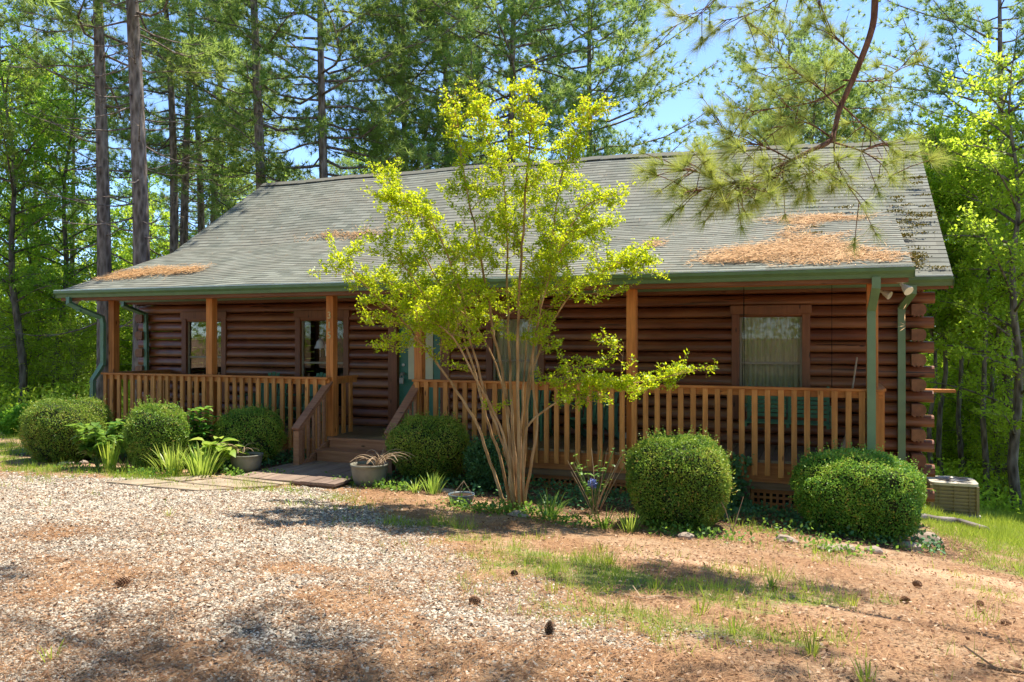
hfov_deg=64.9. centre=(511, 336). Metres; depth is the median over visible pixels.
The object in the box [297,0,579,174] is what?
pine tree
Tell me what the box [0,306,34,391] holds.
sapling
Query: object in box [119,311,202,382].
sapling
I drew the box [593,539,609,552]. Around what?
grass tuft
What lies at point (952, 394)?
sapling
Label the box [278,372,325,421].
porch chair
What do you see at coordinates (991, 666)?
fallen twig
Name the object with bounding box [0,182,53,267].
broadleaf tree
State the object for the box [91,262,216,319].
roof pine straw
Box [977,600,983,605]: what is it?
pine cone
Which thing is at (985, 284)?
broadleaf tree
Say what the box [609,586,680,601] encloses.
fallen twig
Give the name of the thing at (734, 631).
grass tuft
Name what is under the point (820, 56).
pine tree
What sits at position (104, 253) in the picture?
pine tree
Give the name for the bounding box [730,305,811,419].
window
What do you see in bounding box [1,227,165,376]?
distant woodland
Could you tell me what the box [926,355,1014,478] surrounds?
sapling
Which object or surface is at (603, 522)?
liriope clump
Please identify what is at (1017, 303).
broadleaf tree
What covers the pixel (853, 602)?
grass tuft
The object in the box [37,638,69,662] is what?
grass tuft
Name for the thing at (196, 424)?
hydrangea bush
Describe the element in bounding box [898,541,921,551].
rock
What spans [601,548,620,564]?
grass tuft
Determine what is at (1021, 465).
sapling
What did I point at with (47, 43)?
pine tree
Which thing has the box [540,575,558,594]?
grass tuft
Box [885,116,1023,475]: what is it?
broadleaf tree
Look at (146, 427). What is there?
shrub
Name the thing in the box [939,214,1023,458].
broadleaf tree
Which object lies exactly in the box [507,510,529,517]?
rock
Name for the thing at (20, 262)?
sapling
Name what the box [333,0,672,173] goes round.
pine tree
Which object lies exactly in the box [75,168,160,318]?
broadleaf tree
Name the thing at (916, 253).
roof moss
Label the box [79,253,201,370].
sapling
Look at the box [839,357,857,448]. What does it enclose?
broom
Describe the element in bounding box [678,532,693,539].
rock
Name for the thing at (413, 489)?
liriope clump
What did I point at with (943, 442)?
sapling
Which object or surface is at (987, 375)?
sapling
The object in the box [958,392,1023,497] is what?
sapling
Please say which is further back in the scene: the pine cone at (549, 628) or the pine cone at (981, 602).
the pine cone at (981, 602)
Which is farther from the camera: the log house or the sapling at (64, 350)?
the sapling at (64, 350)
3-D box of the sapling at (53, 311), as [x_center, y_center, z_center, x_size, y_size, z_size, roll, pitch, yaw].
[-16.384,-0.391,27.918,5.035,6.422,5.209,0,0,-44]
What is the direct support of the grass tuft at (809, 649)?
on the ground at (580, 535)
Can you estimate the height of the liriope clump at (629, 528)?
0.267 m
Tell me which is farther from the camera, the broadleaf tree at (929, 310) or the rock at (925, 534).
the broadleaf tree at (929, 310)
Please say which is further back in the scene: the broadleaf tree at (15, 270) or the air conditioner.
the broadleaf tree at (15, 270)
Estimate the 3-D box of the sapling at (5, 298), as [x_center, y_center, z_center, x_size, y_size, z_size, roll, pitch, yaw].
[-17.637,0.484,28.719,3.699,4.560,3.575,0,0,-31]
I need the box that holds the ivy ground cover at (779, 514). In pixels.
[17,447,948,554]
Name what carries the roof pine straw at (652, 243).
on the log house
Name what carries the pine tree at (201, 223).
on the ground at (580, 535)
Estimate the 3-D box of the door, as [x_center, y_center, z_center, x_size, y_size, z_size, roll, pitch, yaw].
[-1.660,0.540,14.565,1.280,2.220,0.170,0,0,21]
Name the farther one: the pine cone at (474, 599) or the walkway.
the walkway
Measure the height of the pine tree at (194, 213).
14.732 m
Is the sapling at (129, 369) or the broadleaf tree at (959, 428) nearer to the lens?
the broadleaf tree at (959, 428)
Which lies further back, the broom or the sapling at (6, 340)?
the sapling at (6, 340)
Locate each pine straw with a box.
[0,464,1023,681]
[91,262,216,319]
[294,224,669,247]
[684,210,913,330]
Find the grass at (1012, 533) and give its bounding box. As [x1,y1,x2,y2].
[0,429,1023,681]
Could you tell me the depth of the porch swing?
11.83 m
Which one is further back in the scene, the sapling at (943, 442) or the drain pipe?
the sapling at (943, 442)
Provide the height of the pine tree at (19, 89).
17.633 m
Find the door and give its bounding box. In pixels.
[387,305,451,424]
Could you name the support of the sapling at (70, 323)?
on the ground at (580, 535)
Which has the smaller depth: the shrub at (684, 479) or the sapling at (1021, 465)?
the shrub at (684, 479)
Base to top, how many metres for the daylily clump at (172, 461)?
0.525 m
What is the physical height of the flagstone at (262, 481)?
0.186 m
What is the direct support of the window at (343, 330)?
in the log house
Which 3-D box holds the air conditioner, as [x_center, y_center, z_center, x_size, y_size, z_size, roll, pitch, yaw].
[8.565,3.207,16.299,1.486,0.810,0.900,0,0,21]
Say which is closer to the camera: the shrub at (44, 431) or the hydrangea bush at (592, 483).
the hydrangea bush at (592, 483)
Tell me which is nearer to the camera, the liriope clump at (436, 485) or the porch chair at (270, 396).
the liriope clump at (436, 485)
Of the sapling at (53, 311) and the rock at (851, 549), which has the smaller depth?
the rock at (851, 549)
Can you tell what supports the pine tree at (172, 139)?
on the ground at (580, 535)
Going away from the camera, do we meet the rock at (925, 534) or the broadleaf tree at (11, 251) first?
the rock at (925, 534)
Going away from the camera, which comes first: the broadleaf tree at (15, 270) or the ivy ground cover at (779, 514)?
the ivy ground cover at (779, 514)
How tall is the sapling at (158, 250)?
7.645 m
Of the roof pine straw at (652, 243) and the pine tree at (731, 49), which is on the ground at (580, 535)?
the pine tree at (731, 49)
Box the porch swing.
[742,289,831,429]
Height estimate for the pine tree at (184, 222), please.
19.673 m
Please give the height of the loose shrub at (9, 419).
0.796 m
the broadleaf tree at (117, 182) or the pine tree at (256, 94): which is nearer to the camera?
the pine tree at (256, 94)
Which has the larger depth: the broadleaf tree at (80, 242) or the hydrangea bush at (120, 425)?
the broadleaf tree at (80, 242)
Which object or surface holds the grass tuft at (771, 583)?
on the ground at (580, 535)
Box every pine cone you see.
[114,576,130,586]
[469,595,480,604]
[511,570,517,575]
[544,621,554,634]
[899,596,910,602]
[912,580,922,587]
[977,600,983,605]
[999,619,1011,626]
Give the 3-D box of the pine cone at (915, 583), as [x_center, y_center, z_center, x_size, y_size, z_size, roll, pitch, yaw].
[3.365,2.053,6.693,0.066,0.066,0.089,0,0,-22]
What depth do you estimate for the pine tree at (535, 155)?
54.51 m
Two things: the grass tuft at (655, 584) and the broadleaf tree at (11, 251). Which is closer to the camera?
the grass tuft at (655, 584)
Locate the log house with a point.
(237, 328)
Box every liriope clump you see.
[403,478,423,492]
[419,472,446,494]
[526,488,576,519]
[583,500,625,529]
[614,510,646,533]
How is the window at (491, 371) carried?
in the log house
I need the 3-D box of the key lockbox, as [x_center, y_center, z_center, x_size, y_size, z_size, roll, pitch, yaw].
[-2.004,0.756,14.619,0.080,0.189,0.040,0,0,21]
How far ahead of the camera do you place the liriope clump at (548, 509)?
9.20 m
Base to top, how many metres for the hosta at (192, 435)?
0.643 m
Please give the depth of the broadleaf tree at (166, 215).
35.46 m
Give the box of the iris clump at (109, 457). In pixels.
[97,437,120,470]
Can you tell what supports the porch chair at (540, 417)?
on the log house
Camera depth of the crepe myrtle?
9.53 m
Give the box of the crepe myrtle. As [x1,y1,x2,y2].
[307,52,718,511]
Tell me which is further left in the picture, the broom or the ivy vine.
the ivy vine
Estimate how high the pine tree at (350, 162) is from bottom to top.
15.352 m
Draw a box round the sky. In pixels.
[0,0,1023,317]
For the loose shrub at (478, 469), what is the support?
on the ground at (580, 535)
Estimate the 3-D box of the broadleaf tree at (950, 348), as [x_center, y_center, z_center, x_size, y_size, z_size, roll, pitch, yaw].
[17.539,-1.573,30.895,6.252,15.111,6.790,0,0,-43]
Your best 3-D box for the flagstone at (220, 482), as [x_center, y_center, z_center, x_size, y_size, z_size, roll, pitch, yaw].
[-3.792,2.021,10.842,1.229,0.152,0.435,0,0,16]
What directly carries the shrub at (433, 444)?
on the ground at (580, 535)
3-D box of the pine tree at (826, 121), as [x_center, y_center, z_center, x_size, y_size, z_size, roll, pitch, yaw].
[10.934,-2.901,28.123,8.054,14.383,7.633,0,0,37]
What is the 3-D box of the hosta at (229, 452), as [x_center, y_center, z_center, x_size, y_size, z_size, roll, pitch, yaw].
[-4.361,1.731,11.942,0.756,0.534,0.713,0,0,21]
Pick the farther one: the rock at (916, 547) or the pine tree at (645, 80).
the pine tree at (645, 80)
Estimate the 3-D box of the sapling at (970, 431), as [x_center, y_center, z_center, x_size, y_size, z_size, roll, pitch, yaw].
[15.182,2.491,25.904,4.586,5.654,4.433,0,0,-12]
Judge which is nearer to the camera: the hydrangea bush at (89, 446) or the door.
the hydrangea bush at (89, 446)
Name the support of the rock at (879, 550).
on the ground at (580, 535)
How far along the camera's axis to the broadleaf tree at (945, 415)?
26.55 m
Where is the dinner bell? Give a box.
[314,338,325,356]
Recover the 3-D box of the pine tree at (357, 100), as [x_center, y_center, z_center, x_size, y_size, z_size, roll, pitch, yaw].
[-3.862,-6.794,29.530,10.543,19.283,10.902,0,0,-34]
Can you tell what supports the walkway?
on the ground at (580, 535)
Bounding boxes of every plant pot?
[213,441,262,472]
[350,448,413,486]
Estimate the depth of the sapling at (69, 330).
30.75 m
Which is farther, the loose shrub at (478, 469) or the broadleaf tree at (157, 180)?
the broadleaf tree at (157, 180)
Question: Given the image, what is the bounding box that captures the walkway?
[235,460,353,488]
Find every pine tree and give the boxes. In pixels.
[0,0,74,18]
[0,0,75,347]
[0,0,234,407]
[0,22,96,287]
[1,0,240,400]
[12,32,131,393]
[44,0,285,339]
[75,0,270,339]
[94,0,291,386]
[127,0,308,239]
[141,0,351,243]
[141,0,508,219]
[148,134,238,250]
[188,165,253,234]
[243,161,300,196]
[295,0,520,179]
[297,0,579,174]
[316,156,364,176]
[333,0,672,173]
[335,146,377,172]
[436,129,486,163]
[451,0,736,162]
[471,133,538,163]
[675,0,920,151]
[734,34,891,145]
[748,45,939,339]
[838,0,1023,495]
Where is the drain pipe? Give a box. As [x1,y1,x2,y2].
[921,514,989,530]
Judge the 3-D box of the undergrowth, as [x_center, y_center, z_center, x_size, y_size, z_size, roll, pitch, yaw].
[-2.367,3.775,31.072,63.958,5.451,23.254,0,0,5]
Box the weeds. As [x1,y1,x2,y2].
[32,460,962,564]
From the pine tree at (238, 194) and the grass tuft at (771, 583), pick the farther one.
the pine tree at (238, 194)
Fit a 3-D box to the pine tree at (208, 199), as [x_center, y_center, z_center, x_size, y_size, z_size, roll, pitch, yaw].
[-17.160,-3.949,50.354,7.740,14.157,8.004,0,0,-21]
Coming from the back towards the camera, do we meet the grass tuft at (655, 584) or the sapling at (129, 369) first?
the sapling at (129, 369)
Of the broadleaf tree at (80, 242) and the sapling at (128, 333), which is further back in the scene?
the broadleaf tree at (80, 242)
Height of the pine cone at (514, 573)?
0.050 m
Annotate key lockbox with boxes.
[399,373,403,383]
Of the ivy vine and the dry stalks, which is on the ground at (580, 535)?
the dry stalks
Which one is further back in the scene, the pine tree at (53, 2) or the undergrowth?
the undergrowth
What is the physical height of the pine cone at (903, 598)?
0.061 m
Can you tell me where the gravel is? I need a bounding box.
[0,470,758,681]
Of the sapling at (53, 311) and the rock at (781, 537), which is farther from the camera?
the sapling at (53, 311)
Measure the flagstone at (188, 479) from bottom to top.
0.167 m
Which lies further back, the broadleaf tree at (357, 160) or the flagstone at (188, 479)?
the broadleaf tree at (357, 160)
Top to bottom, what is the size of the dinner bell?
0.320 m
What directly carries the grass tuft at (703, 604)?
on the ground at (580, 535)
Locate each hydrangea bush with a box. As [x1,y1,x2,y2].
[65,419,123,466]
[101,418,129,459]
[184,406,220,449]
[567,445,626,513]
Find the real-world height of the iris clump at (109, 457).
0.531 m
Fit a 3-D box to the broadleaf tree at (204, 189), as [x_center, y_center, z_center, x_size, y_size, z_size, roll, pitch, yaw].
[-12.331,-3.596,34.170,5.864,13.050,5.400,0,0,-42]
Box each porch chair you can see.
[237,372,287,422]
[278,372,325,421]
[501,376,553,440]
[560,379,618,443]
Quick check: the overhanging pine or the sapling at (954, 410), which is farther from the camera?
the sapling at (954, 410)
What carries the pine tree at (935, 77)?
on the ground at (580, 535)
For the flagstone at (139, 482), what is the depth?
10.68 m
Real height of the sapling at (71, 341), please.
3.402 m
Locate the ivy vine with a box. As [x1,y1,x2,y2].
[728,452,760,511]
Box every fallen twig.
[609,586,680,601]
[963,645,1023,674]
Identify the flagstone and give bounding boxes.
[104,479,172,485]
[142,482,233,491]
[160,475,230,481]
[181,478,278,488]
[222,476,291,484]
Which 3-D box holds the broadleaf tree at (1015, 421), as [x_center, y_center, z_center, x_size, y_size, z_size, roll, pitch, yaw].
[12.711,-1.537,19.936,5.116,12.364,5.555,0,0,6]
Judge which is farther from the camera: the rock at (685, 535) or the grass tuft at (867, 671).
the rock at (685, 535)
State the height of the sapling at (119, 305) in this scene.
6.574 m
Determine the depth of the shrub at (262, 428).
12.56 m
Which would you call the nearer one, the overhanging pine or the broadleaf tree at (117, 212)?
the overhanging pine
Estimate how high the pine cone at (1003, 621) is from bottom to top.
0.055 m
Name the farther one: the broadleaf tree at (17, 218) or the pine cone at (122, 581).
the broadleaf tree at (17, 218)
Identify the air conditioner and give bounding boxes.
[925,476,980,518]
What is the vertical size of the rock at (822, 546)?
0.074 m
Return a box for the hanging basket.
[448,481,474,504]
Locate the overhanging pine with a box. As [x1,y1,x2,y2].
[626,0,960,259]
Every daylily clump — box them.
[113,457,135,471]
[140,438,194,475]
[176,443,227,475]
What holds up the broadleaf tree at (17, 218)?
on the ground at (580, 535)
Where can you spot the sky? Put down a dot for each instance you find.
(671, 110)
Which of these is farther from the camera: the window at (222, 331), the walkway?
the window at (222, 331)
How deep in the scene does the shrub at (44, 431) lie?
12.78 m
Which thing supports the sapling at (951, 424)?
on the ground at (580, 535)
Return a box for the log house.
[53,140,955,513]
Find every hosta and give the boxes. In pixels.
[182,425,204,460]
[189,436,249,472]
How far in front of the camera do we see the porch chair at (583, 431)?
12.93 m
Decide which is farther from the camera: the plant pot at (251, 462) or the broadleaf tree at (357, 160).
the broadleaf tree at (357, 160)
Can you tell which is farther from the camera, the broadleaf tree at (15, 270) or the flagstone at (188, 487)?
the broadleaf tree at (15, 270)
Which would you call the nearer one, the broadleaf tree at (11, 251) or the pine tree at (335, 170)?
the broadleaf tree at (11, 251)
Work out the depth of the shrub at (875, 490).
8.96 m
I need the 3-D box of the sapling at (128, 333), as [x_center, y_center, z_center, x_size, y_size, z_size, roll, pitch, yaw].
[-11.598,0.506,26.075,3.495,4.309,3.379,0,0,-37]
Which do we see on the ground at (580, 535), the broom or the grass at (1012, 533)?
the grass at (1012, 533)
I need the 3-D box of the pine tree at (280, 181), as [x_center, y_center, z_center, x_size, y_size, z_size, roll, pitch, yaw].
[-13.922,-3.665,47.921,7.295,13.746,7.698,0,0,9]
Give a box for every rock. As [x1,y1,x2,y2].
[438,488,454,492]
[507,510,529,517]
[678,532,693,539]
[774,534,798,543]
[816,544,843,551]
[838,544,854,551]
[864,545,882,553]
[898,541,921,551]
[913,532,943,545]
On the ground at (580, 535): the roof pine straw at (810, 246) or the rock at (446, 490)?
the rock at (446, 490)
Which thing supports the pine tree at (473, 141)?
on the ground at (580, 535)
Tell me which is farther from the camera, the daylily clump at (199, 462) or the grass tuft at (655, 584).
the daylily clump at (199, 462)
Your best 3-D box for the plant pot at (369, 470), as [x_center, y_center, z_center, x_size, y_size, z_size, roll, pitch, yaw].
[-1.796,1.812,11.197,0.880,0.475,0.902,0,0,21]
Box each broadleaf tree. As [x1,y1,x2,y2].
[0,4,96,404]
[0,29,148,397]
[0,61,96,400]
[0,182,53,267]
[0,201,77,399]
[41,222,92,354]
[60,201,132,370]
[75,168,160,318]
[83,187,179,346]
[109,159,179,264]
[150,109,246,254]
[341,137,398,173]
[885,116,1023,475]
[909,114,980,452]
[915,242,1023,475]
[916,100,1023,500]
[917,33,1023,511]
[920,104,1023,471]
[920,157,1006,463]
[923,140,1023,476]
[925,142,1022,442]
[935,163,1023,497]
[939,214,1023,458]
[957,160,1023,358]
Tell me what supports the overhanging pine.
on the ground at (580, 535)
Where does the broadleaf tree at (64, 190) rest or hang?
on the ground at (580, 535)
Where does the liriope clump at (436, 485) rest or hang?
on the ground at (580, 535)
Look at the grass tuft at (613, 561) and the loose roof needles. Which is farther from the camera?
the loose roof needles
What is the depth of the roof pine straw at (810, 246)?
11.22 m
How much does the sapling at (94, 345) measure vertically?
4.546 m
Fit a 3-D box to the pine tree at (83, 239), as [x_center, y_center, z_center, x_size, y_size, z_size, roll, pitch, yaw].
[-17.942,-4.928,32.847,4.813,15.429,5.329,0,0,16]
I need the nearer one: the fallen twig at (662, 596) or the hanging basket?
the fallen twig at (662, 596)
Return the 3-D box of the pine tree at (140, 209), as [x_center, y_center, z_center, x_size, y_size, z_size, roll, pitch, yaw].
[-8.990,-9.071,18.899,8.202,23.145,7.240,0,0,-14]
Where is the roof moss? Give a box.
[790,172,950,269]
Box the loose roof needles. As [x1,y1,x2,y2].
[80,142,910,285]
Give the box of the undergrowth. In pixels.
[0,370,1023,515]
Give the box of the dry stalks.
[721,499,742,531]
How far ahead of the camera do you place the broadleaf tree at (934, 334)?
32.54 m
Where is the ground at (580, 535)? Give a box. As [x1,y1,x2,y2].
[0,351,1023,681]
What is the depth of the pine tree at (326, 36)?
25.09 m
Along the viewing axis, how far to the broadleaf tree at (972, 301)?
27.96 m
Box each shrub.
[0,402,30,436]
[11,391,116,462]
[116,395,196,470]
[209,401,290,462]
[382,407,474,482]
[462,432,507,490]
[620,425,737,531]
[787,439,935,542]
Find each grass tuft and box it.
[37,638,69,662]
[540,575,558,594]
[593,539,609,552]
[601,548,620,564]
[642,573,666,591]
[688,596,714,615]
[722,617,749,635]
[762,572,778,587]
[797,631,821,656]
[844,589,860,607]
[850,656,880,681]
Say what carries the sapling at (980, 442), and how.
on the ground at (580, 535)
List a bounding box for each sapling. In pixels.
[0,235,132,399]
[0,243,96,397]
[0,261,95,406]
[0,285,95,396]
[0,292,73,386]
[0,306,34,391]
[0,315,10,386]
[1,302,92,387]
[11,298,129,396]
[21,311,96,398]
[66,302,131,388]
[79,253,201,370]
[81,248,168,380]
[89,224,197,362]
[89,246,158,370]
[94,308,196,382]
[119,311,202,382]
[919,352,991,474]
[921,395,973,473]
[922,380,999,466]
[924,359,1001,471]
[926,330,1023,475]
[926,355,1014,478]
[948,358,1021,467]
[954,348,1023,482]
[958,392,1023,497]
[965,403,1021,470]
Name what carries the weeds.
on the ground at (580, 535)
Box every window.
[180,312,245,401]
[294,310,365,415]
[485,307,546,413]
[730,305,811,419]
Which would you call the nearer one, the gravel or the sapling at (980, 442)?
the gravel
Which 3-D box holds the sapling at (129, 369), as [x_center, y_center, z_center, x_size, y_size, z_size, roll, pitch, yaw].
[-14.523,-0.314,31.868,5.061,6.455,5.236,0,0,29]
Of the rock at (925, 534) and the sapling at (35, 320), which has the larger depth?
the sapling at (35, 320)

